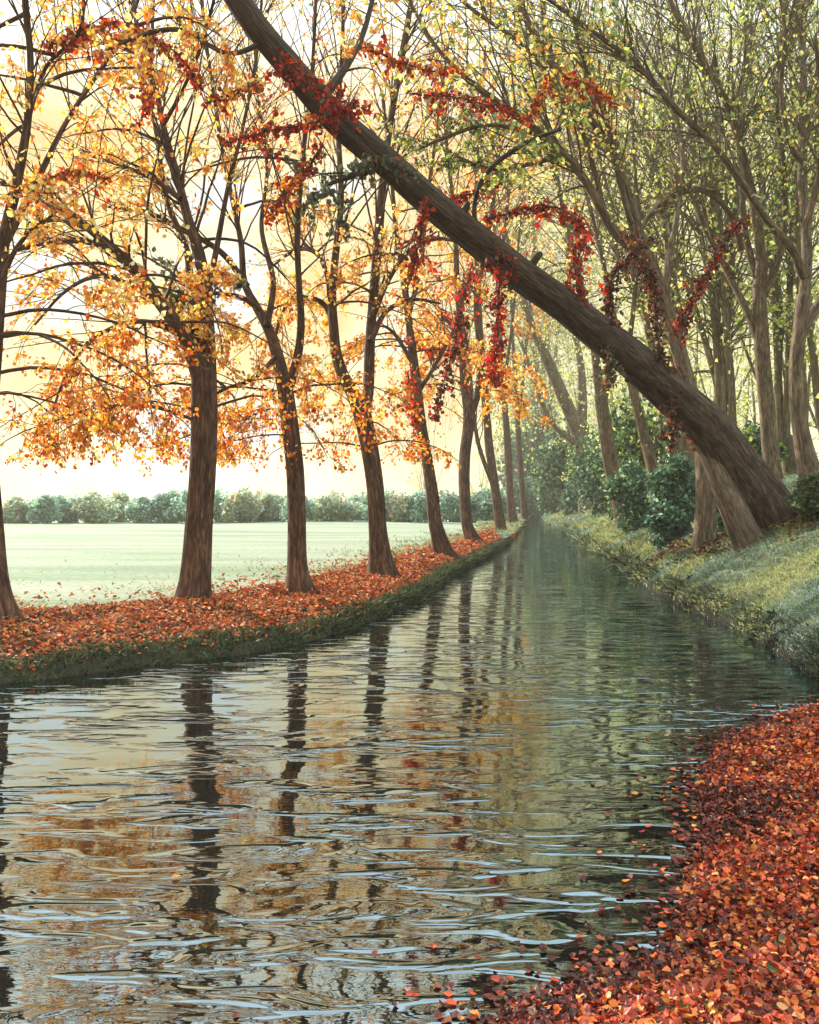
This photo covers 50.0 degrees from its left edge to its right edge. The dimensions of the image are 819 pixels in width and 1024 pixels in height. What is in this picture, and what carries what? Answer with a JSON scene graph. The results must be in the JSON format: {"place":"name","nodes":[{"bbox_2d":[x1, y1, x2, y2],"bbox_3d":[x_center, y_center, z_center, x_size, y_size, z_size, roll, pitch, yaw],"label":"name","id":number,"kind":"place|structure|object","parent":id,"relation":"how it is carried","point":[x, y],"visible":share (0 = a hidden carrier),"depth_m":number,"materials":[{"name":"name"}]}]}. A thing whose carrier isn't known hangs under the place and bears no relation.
{"place":"outdoors","nodes":[
{"label":"outdoors","id":0,"kind":"place"},
{"bbox_2d":[4,511,489,607],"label":"field","id":1,"kind":"structure","parent":0,"point":[152,552],"depth_m":31.60,"materials":[{"name":"plant"}]},
{"bbox_2d":[2,495,30,522],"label":"bush","id":2,"kind":"object","parent":1,"relation":"on","point":[15,509],"visible":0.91,"depth_m":71.93,"materials":[{"name":"green plant"}]},
{"bbox_2d":[24,494,64,523],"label":"bush","id":3,"kind":"object","parent":1,"relation":"on","point":[43,509],"visible":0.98,"depth_m":71.55,"materials":[{"name":"green plant"}]},
{"bbox_2d":[53,492,80,522],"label":"bush","id":4,"kind":"object","parent":1,"relation":"on","point":[69,516],"visible":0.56,"depth_m":74.15,"materials":[{"name":"green plant"}]},
{"bbox_2d":[70,490,121,522],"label":"bush","id":5,"kind":"object","parent":1,"relation":"on","point":[94,509],"visible":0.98,"depth_m":73.27,"materials":[{"name":"green plant"}]},
{"bbox_2d":[108,490,129,521],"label":"bush","id":6,"kind":"object","parent":1,"relation":"on","point":[122,497],"visible":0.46,"depth_m":77.84,"materials":[{"name":"green plant"}]},
{"bbox_2d":[122,495,160,522],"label":"bush","id":7,"kind":"object","parent":1,"relation":"on","point":[142,510],"visible":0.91,"depth_m":74.11,"materials":[{"name":"green plant"}]},
{"bbox_2d":[148,488,184,522],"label":"bush","id":8,"kind":"object","parent":1,"relation":"on","point":[162,500],"visible":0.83,"depth_m":74.77,"materials":[{"name":"green plant"}]},
{"bbox_2d":[168,488,214,518],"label":"bush","id":9,"kind":"object","parent":1,"relation":"on","point":[180,506],"visible":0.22,"depth_m":74.13,"materials":[{"name":"green plant"}]},
{"bbox_2d":[213,487,229,521],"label":"bush","id":10,"kind":"object","parent":1,"relation":"on","point":[217,507],"visible":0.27,"depth_m":77.67,"materials":[{"name":"green plant"}]},
{"bbox_2d":[219,486,264,522],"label":"bush","id":11,"kind":"object","parent":1,"relation":"on","point":[241,507],"visible":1,"depth_m":73.88,"materials":[{"name":"green plant"}]},
{"bbox_2d":[247,490,277,521],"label":"bush","id":12,"kind":"object","parent":1,"relation":"on","point":[265,515],"visible":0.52,"depth_m":76.96,"materials":[{"name":"green plant"}]},
{"bbox_2d":[260,492,285,520],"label":"bush","id":13,"kind":"object","parent":1,"relation":"on","point":[281,500],"visible":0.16,"depth_m":79.12,"materials":[{"name":"green plant"}]},
{"bbox_2d":[279,495,317,521],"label":"bush","id":14,"kind":"object","parent":1,"relation":"on","point":[283,516],"visible":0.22,"depth_m":74.38,"materials":[{"name":"green plant"}]},
{"bbox_2d":[310,490,361,521],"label":"bush","id":15,"kind":"object","parent":1,"relation":"on","point":[331,504],"visible":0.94,"depth_m":73.58,"materials":[{"name":"green plant"}]},
{"bbox_2d":[343,493,365,519],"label":"bush","id":16,"kind":"object","parent":1,"relation":"on","point":[356,499],"visible":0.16,"depth_m":79.10,"materials":[{"name":"green plant"}]},
{"bbox_2d":[360,491,392,520],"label":"bush","id":17,"kind":"object","parent":1,"relation":"on","point":[364,510],"visible":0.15,"depth_m":74.42,"materials":[{"name":"green plant"}]},
{"bbox_2d":[384,489,410,521],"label":"bush","id":18,"kind":"object","parent":1,"relation":"on","point":[397,505],"visible":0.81,"depth_m":73.29,"materials":[{"name":"green plant"}]},
{"bbox_2d":[401,487,441,522],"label":"bush","id":19,"kind":"object","parent":1,"relation":"on","point":[418,506],"visible":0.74,"depth_m":73.09,"materials":[{"name":"green plant"}]},
{"bbox_2d":[406,446,455,493],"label":"tree","id":20,"kind":"object","parent":1,"relation":"on","point":[423,484],"visible":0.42,"depth_m":164.24,"materials":[{"name":"yellow plant"}]},
{"bbox_2d":[438,489,476,521],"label":"bush","id":21,"kind":"object","parent":1,"relation":"on","point":[446,501],"visible":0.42,"depth_m":76.55,"materials":[{"name":"green plant"}]},
{"bbox_2d":[448,498,477,522],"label":"bush","id":22,"kind":"object","parent":1,"relation":"on","point":[457,519],"visible":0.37,"depth_m":76.07,"materials":[{"name":"green plant"}]},
{"bbox_2d":[448,436,500,491],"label":"tree","id":23,"kind":"object","parent":1,"relation":"on","point":[485,480],"visible":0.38,"depth_m":149.65,"materials":[{"name":"yellow plant"}]},
{"bbox_2d":[470,485,518,522],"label":"bush","id":24,"kind":"object","parent":1,"relation":"on","point":[484,498],"visible":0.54,"depth_m":75.75,"materials":[{"name":"green plant"}]},
{"bbox_2d":[388,8,665,511],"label":"tree","id":25,"kind":"object","parent":1,"relation":"on","point":[543,372],"visible":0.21,"depth_m":139.10,"materials":[{"name":"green plant"}]},
{"bbox_2d":[493,358,566,483],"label":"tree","id":26,"kind":"object","parent":1,"relation":"on","point":[523,428],"visible":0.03,"depth_m":162.64,"materials":[{"name":"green plant"}]},
{"bbox_2d":[0,524,522,683],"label":"leafy bank","id":27,"kind":"structure","parent":0,"point":[144,658],"depth_m":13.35,"materials":[{"name":"brown plant"}]},
{"bbox_2d":[0,0,241,620],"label":"tree","id":28,"kind":"object","parent":27,"relation":"on","point":[9,226],"visible":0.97,"depth_m":13.74,"materials":[{"name":"brown plant"}]},
{"bbox_2d":[17,162,112,211],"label":"creeper","id":29,"kind":"object","parent":28,"relation":"attached to","point":[78,172],"visible":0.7,"depth_m":13.53,"materials":[{"name":"orange plant"}]},
{"bbox_2d":[40,16,123,64],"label":"creeper","id":30,"kind":"object","parent":28,"relation":"attached to","point":[84,36],"visible":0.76,"depth_m":13.49,"materials":[{"name":"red plant"}]},
{"bbox_2d":[111,42,167,131],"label":"creeper","id":31,"kind":"object","parent":28,"relation":"hanging from","point":[147,107],"visible":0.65,"depth_m":14.90,"materials":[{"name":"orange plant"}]},
{"bbox_2d":[99,16,210,111],"bbox_3d":[-4.326,-7.533,14.759,1.904,1.451,0.690,0,1,0],"label":"creeper","id":32,"kind":"object","parent":28,"relation":"attached to","point":[165,48],"visible":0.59,"depth_m":14.87,"materials":[{"name":"red plant"}]},
{"bbox_2d":[0,0,388,600],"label":"tree","id":33,"kind":"object","parent":27,"relation":"on","point":[194,580],"visible":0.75,"depth_m":16.28,"materials":[{"name":"brown plant"}]},
{"bbox_2d":[3,0,437,593],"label":"tree","id":34,"kind":"object","parent":27,"relation":"on","point":[297,574],"visible":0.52,"depth_m":18.91,"materials":[{"name":"brown plant"}]},
{"bbox_2d":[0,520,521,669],"bbox_3d":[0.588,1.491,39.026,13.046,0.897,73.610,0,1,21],"label":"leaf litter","id":35,"kind":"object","parent":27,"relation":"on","point":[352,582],"visible":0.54,"depth_m":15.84,"materials":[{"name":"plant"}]},
{"bbox_2d":[215,0,562,577],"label":"tree","id":36,"kind":"object","parent":27,"relation":"on","point":[380,560],"visible":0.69,"depth_m":22.78,"materials":[{"name":"brown plant"}]},
{"bbox_2d":[385,367,423,455],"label":"creeper","id":37,"kind":"object","parent":36,"relation":"hanging from","point":[413,420],"visible":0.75,"depth_m":25.91,"materials":[{"name":"red plant"}]},
{"bbox_2d":[428,263,476,424],"bbox_3d":[1.351,-5.151,26.939,1.521,4.971,1.188,0,1,27],"label":"creeper","id":38,"kind":"object","parent":36,"relation":"hanging from","point":[453,353],"visible":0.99,"depth_m":26.87,"materials":[{"name":"red plant"}]},
{"bbox_2d":[276,3,565,558],"bbox_3d":[0.596,-9.185,32.051,9.720,22.396,9.446,0,1,0],"label":"tree","id":39,"kind":"object","parent":27,"relation":"on","point":[440,542],"visible":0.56,"depth_m":30.82,"materials":[{"name":"brown plant"}]},
{"bbox_2d":[385,0,587,536],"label":"tree","id":40,"kind":"object","parent":27,"relation":"on","point":[490,467],"visible":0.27,"depth_m":53.75,"materials":[{"name":"brown plant"}]},
{"bbox_2d":[324,0,654,540],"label":"tree","id":41,"kind":"object","parent":27,"relation":"on","point":[470,404],"visible":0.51,"depth_m":40.74,"materials":[{"name":"brown plant"}]},
{"bbox_2d":[371,38,615,528],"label":"tree","id":42,"kind":"object","parent":27,"relation":"on","point":[512,512],"visible":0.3,"depth_m":69.72,"materials":[{"name":"brown plant"}]},
{"bbox_2d":[430,176,611,523],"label":"tree","id":43,"kind":"object","parent":27,"relation":"on","point":[524,507],"visible":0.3,"depth_m":87.70,"materials":[{"name":"brown plant"}]},
{"bbox_2d":[503,475,541,517],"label":"shrub","id":44,"kind":"object","parent":27,"relation":"on","point":[531,498],"visible":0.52,"depth_m":119.01,"materials":[{"name":"green plant"}]},
{"bbox_2d":[497,414,559,515],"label":"shrub","id":45,"kind":"object","parent":27,"relation":"on","point":[524,453],"visible":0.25,"depth_m":137.30,"materials":[{"name":"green plant"}]},
{"bbox_2d":[0,516,818,1023],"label":"canal water","id":46,"kind":"structure","parent":0,"point":[452,770],"depth_m":6.96,"materials":[{"name":"liquid"}]},
{"bbox_2d":[171,695,817,1023],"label":"floating leaves","id":47,"kind":"object","parent":46,"relation":"on","point":[504,980],"visible":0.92,"depth_m":5.07,"materials":[{"name":"red plant"}]},
{"bbox_2d":[0,0,818,503],"label":"sky","id":48,"kind":"structure","parent":0,"point":[104,478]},
{"bbox_2d":[463,702,818,1023],"bbox_3d":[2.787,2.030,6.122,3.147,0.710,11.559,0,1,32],"label":"leaf litter","id":49,"kind":"object","parent":0,"point":[693,987],"visible":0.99,"depth_m":4.77,"materials":[{"name":"red plant"}]},
{"bbox_2d":[473,471,818,677],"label":"grassy bank","id":50,"kind":"structure","parent":0,"point":[711,615],"depth_m":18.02,"materials":[{"name":"green plant"}]},
{"bbox_2d":[43,0,795,555],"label":"leaning tree","id":51,"kind":"object","parent":50,"relation":"on","point":[747,488],"visible":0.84,"depth_m":17.76,"materials":[{"name":"brown plant"}]},
{"bbox_2d":[200,72,284,120],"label":"creeper","id":52,"kind":"object","parent":51,"relation":"attached to","point":[257,88],"visible":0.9,"depth_m":15.11,"materials":[{"name":"orange plant"}]},
{"bbox_2d":[264,137,326,230],"bbox_3d":[-2.045,-5.815,15.711,1.139,1.614,0.690,0,1,21],"label":"creeper","id":53,"kind":"object","parent":51,"relation":"hanging from","point":[303,174],"visible":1,"depth_m":15.70,"materials":[{"name":"red plant"}]},
{"bbox_2d":[221,97,379,170],"bbox_3d":[-1.922,-6.666,15.705,2.798,1.364,0.832,0,1,0],"label":"creeper","id":54,"kind":"object","parent":51,"relation":"attached to","point":[288,129],"visible":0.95,"depth_m":15.50,"materials":[{"name":"red plant"}]},
{"bbox_2d":[265,48,361,122],"bbox_3d":[-1.728,-7.391,15.150,1.788,1.268,0.666,0,1,8],"label":"creeper","id":55,"kind":"object","parent":51,"relation":"attached to","point":[321,89],"visible":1,"depth_m":15.19,"materials":[{"name":"red plant"}]},
{"bbox_2d":[355,133,423,188],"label":"ivy","id":56,"kind":"object","parent":51,"relation":"attached to","point":[394,167],"visible":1,"depth_m":16.10,"materials":[{"name":"green plant"}]},
{"bbox_2d":[353,35,467,91],"bbox_3d":[-0.043,-8.821,17.203,2.144,1.018,1.222,0,1,24],"label":"creeper","id":57,"kind":"object","parent":51,"relation":"attached to","point":[426,69],"visible":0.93,"depth_m":17.35,"materials":[{"name":"red plant"}]},
{"bbox_2d":[399,196,437,286],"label":"creeper","id":58,"kind":"object","parent":51,"relation":"hanging from","point":[415,258],"visible":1,"depth_m":16.50,"materials":[{"name":"red plant"}]},
{"bbox_2d":[404,86,536,127],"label":"creeper","id":59,"kind":"object","parent":51,"relation":"attached to","point":[491,108],"visible":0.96,"depth_m":20.35,"materials":[{"name":"red plant"}]},
{"bbox_2d":[444,168,505,206],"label":"creeper","id":60,"kind":"object","parent":51,"relation":"attached to","point":[461,196],"visible":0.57,"depth_m":18.90,"materials":[{"name":"red plant"}]},
{"bbox_2d":[473,254,510,389],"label":"creeper","id":61,"kind":"object","parent":51,"relation":"hanging from","point":[493,377],"visible":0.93,"depth_m":17.53,"materials":[{"name":"red plant"}]},
{"bbox_2d":[480,229,520,297],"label":"creeper","id":62,"kind":"object","parent":51,"relation":"attached to","point":[507,269],"visible":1,"depth_m":17.20,"materials":[{"name":"red plant"}]},
{"bbox_2d":[482,196,594,244],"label":"creeper","id":63,"kind":"object","parent":51,"relation":"attached to","point":[563,219],"visible":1,"depth_m":17.90,"materials":[{"name":"red plant"}]},
{"bbox_2d":[513,76,565,144],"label":"creeper","id":64,"kind":"object","parent":51,"relation":"attached to","point":[537,100],"visible":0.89,"depth_m":20.64,"materials":[{"name":"red plant"}]},
{"bbox_2d":[564,226,608,306],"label":"creeper","id":65,"kind":"object","parent":51,"relation":"attached to","point":[574,275],"visible":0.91,"depth_m":18.51,"materials":[{"name":"red plant"}]},
{"bbox_2d":[561,70,618,119],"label":"creeper","id":66,"kind":"object","parent":51,"relation":"attached to","point":[575,80],"visible":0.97,"depth_m":19.37,"materials":[{"name":"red plant"}]},
{"bbox_2d":[590,342,626,394],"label":"creeper","id":67,"kind":"object","parent":51,"relation":"hanging from","point":[610,363],"visible":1,"depth_m":18.50,"materials":[{"name":"red plant"}]},
{"bbox_2d":[599,237,649,332],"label":"creeper","id":68,"kind":"object","parent":51,"relation":"attached to","point":[633,253],"visible":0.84,"depth_m":19.12,"materials":[{"name":"red plant"}]},
{"bbox_2d":[619,222,685,412],"bbox_3d":[5.465,-4.249,19.661,1.441,4.309,1.319,0,1,20],"label":"creeper","id":69,"kind":"object","parent":51,"relation":"attached to","point":[650,285],"visible":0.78,"depth_m":19.49,"materials":[{"name":"red plant"}]},
{"bbox_2d":[651,392,696,452],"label":"creeper","id":70,"kind":"object","parent":51,"relation":"hanging from","point":[671,413],"visible":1,"depth_m":19.37,"materials":[{"name":"red plant"}]},
{"bbox_2d":[670,214,750,346],"bbox_3d":[6.820,-5.326,20.177,1.995,2.964,0.827,0,1,-10],"label":"creeper","id":71,"kind":"object","parent":51,"relation":"attached to","point":[680,322],"visible":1,"depth_m":20.10,"materials":[{"name":"red plant"}]},
{"bbox_2d":[291,0,789,550],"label":"tree","id":72,"kind":"object","parent":50,"relation":"on","point":[705,514],"visible":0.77,"depth_m":22.58,"materials":[{"name":"green plant"}]},
{"bbox_2d":[530,478,565,516],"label":"shrub","id":73,"kind":"object","parent":50,"relation":"on","point":[549,504],"visible":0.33,"depth_m":103.75,"materials":[{"name":"green plant"}]},
{"bbox_2d":[407,6,690,513],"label":"tree","id":74,"kind":"object","parent":50,"relation":"on","point":[570,411],"visible":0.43,"depth_m":74.13,"materials":[{"name":"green plant"}]},
{"bbox_2d":[527,417,598,515],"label":"shrub","id":75,"kind":"object","parent":50,"relation":"on","point":[549,462],"visible":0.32,"depth_m":83.77,"materials":[{"name":"green plant"}]},
{"bbox_2d":[446,0,704,528],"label":"tree","id":76,"kind":"object","parent":50,"relation":"on","point":[608,449],"visible":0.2,"depth_m":41.65,"materials":[{"name":"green plant"}]},
{"bbox_2d":[559,478,603,511],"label":"shrub","id":77,"kind":"object","parent":50,"relation":"on","point":[566,500],"visible":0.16,"depth_m":79.66,"materials":[{"name":"green plant"}]},
{"bbox_2d":[558,415,630,516],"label":"shrub","id":78,"kind":"object","parent":50,"relation":"on","point":[589,479],"visible":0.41,"depth_m":59.56,"materials":[{"name":"green plant"}]},
{"bbox_2d":[539,363,655,486],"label":"tree","id":79,"kind":"object","parent":50,"relation":"on","point":[574,399],"visible":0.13,"depth_m":79.12,"materials":[{"name":"green plant"}]},
{"bbox_2d":[436,0,770,481],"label":"tree","id":80,"kind":"object","parent":50,"relation":"on","point":[684,446],"visible":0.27,"depth_m":35.81,"materials":[{"name":"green plant"}]},
{"bbox_2d":[393,0,818,483],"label":"tree","id":81,"kind":"object","parent":50,"relation":"on","point":[805,315],"visible":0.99,"depth_m":22.22,"materials":[{"name":"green plant"}]},
{"bbox_2d":[447,0,786,503],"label":"tree","id":82,"kind":"object","parent":50,"relation":"on","point":[650,458],"visible":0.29,"depth_m":32.80,"materials":[{"name":"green plant"}]},
{"bbox_2d":[577,388,672,519],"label":"shrub","id":83,"kind":"object","parent":50,"relation":"on","point":[626,433],"visible":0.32,"depth_m":45.17,"materials":[{"name":"green plant"}]},
{"bbox_2d":[548,312,711,441],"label":"tree","id":84,"kind":"object","parent":50,"relation":"on","point":[617,381],"visible":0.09,"depth_m":75.46,"materials":[{"name":"green plant"}]},
{"bbox_2d":[602,459,664,532],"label":"shrub","id":85,"kind":"object","parent":50,"relation":"on","point":[630,493],"visible":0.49,"depth_m":37.76,"materials":[{"name":"green plant"}]},
{"bbox_2d":[485,0,818,454],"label":"tree","id":86,"kind":"object","parent":50,"relation":"on","point":[720,365],"visible":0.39,"depth_m":31.48,"materials":[{"name":"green plant"}]},
{"bbox_2d":[572,306,748,455],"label":"tree","id":87,"kind":"object","parent":50,"relation":"on","point":[612,399],"visible":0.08,"depth_m":65.39,"materials":[{"name":"green plant"}]},
{"bbox_2d":[643,498,691,548],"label":"shrub","id":88,"kind":"object","parent":50,"relation":"on","point":[663,523],"visible":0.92,"depth_m":27.68,"materials":[{"name":"green plant"}]},
{"bbox_2d":[643,449,694,521],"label":"shrub","id":89,"kind":"object","parent":50,"relation":"on","point":[672,483],"visible":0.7,"depth_m":30.51,"materials":[{"name":"green plant"}]},
{"bbox_2d":[535,0,818,478],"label":"tree","id":90,"kind":"object","parent":50,"relation":"on","point":[757,322],"visible":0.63,"depth_m":26.66,"materials":[{"name":"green plant"}]},
{"bbox_2d":[555,180,812,470],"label":"tree","id":91,"kind":"object","parent":50,"relation":"on","point":[625,384],"visible":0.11,"depth_m":46.37,"materials":[{"name":"green plant"}]},
{"bbox_2d":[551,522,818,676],"bbox_3d":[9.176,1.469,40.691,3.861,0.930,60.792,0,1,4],"label":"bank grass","id":92,"kind":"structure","parent":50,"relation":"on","point":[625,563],"depth_m":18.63,"materials":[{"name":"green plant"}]},
{"bbox_2d":[590,220,818,433],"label":"tree","id":93,"kind":"object","parent":50,"relation":"on","point":[746,416],"visible":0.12,"depth_m":59.66,"materials":[{"name":"green plant"}]},
{"bbox_2d":[592,0,818,472],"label":"tree","id":94,"kind":"object","parent":50,"relation":"on","point":[784,435],"visible":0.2,"depth_m":33.75,"materials":[{"name":"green plant"}]},
{"bbox_2d":[666,341,757,412],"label":"tree","id":95,"kind":"object","parent":50,"relation":"on","point":[710,375],"visible":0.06,"depth_m":79.07,"materials":[{"name":"green plant"}]},
{"bbox_2d":[609,130,818,427],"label":"tree","id":96,"kind":"object","parent":50,"relation":"on","point":[807,390],"visible":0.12,"depth_m":39.53,"materials":[{"name":"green plant"}]},
{"bbox_2d":[622,232,818,433],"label":"tree","id":97,"kind":"object","parent":50,"relation":"on","point":[737,368],"visible":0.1,"depth_m":52.49,"materials":[{"name":"green plant"}]},
{"bbox_2d":[717,506,725,530],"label":"shrub","id":98,"kind":"object","parent":50,"relation":"on","point":[719,521],"visible":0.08,"depth_m":24.71,"materials":[{"name":"green plant"}]},
{"bbox_2d":[632,512,818,579],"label":"leaf litter","id":99,"kind":"object","parent":50,"relation":"on","point":[699,550],"visible":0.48,"depth_m":23.43,"materials":[{"name":"brown plant"}]},
{"bbox_2d":[668,0,818,433],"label":"tree","id":100,"kind":"object","parent":50,"relation":"on","point":[813,349],"visible":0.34,"depth_m":30.02,"materials":[{"name":"green plant"}]},
{"bbox_2d":[695,259,818,447],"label":"tree","id":101,"kind":"object","parent":50,"relation":"on","point":[813,419],"visible":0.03,"depth_m":48.56,"materials":[{"name":"green plant"}]},
{"bbox_2d":[737,420,788,462],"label":"shrub","id":102,"kind":"object","parent":50,"relation":"on","point":[749,430],"visible":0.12,"depth_m":32.41,"materials":[{"name":"green plant"}]},
{"bbox_2d":[784,472,818,521],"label":"shrub","id":103,"kind":"object","parent":50,"relation":"on","point":[803,498],"visible":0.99,"depth_m":18.85,"materials":[{"name":"green plant"}]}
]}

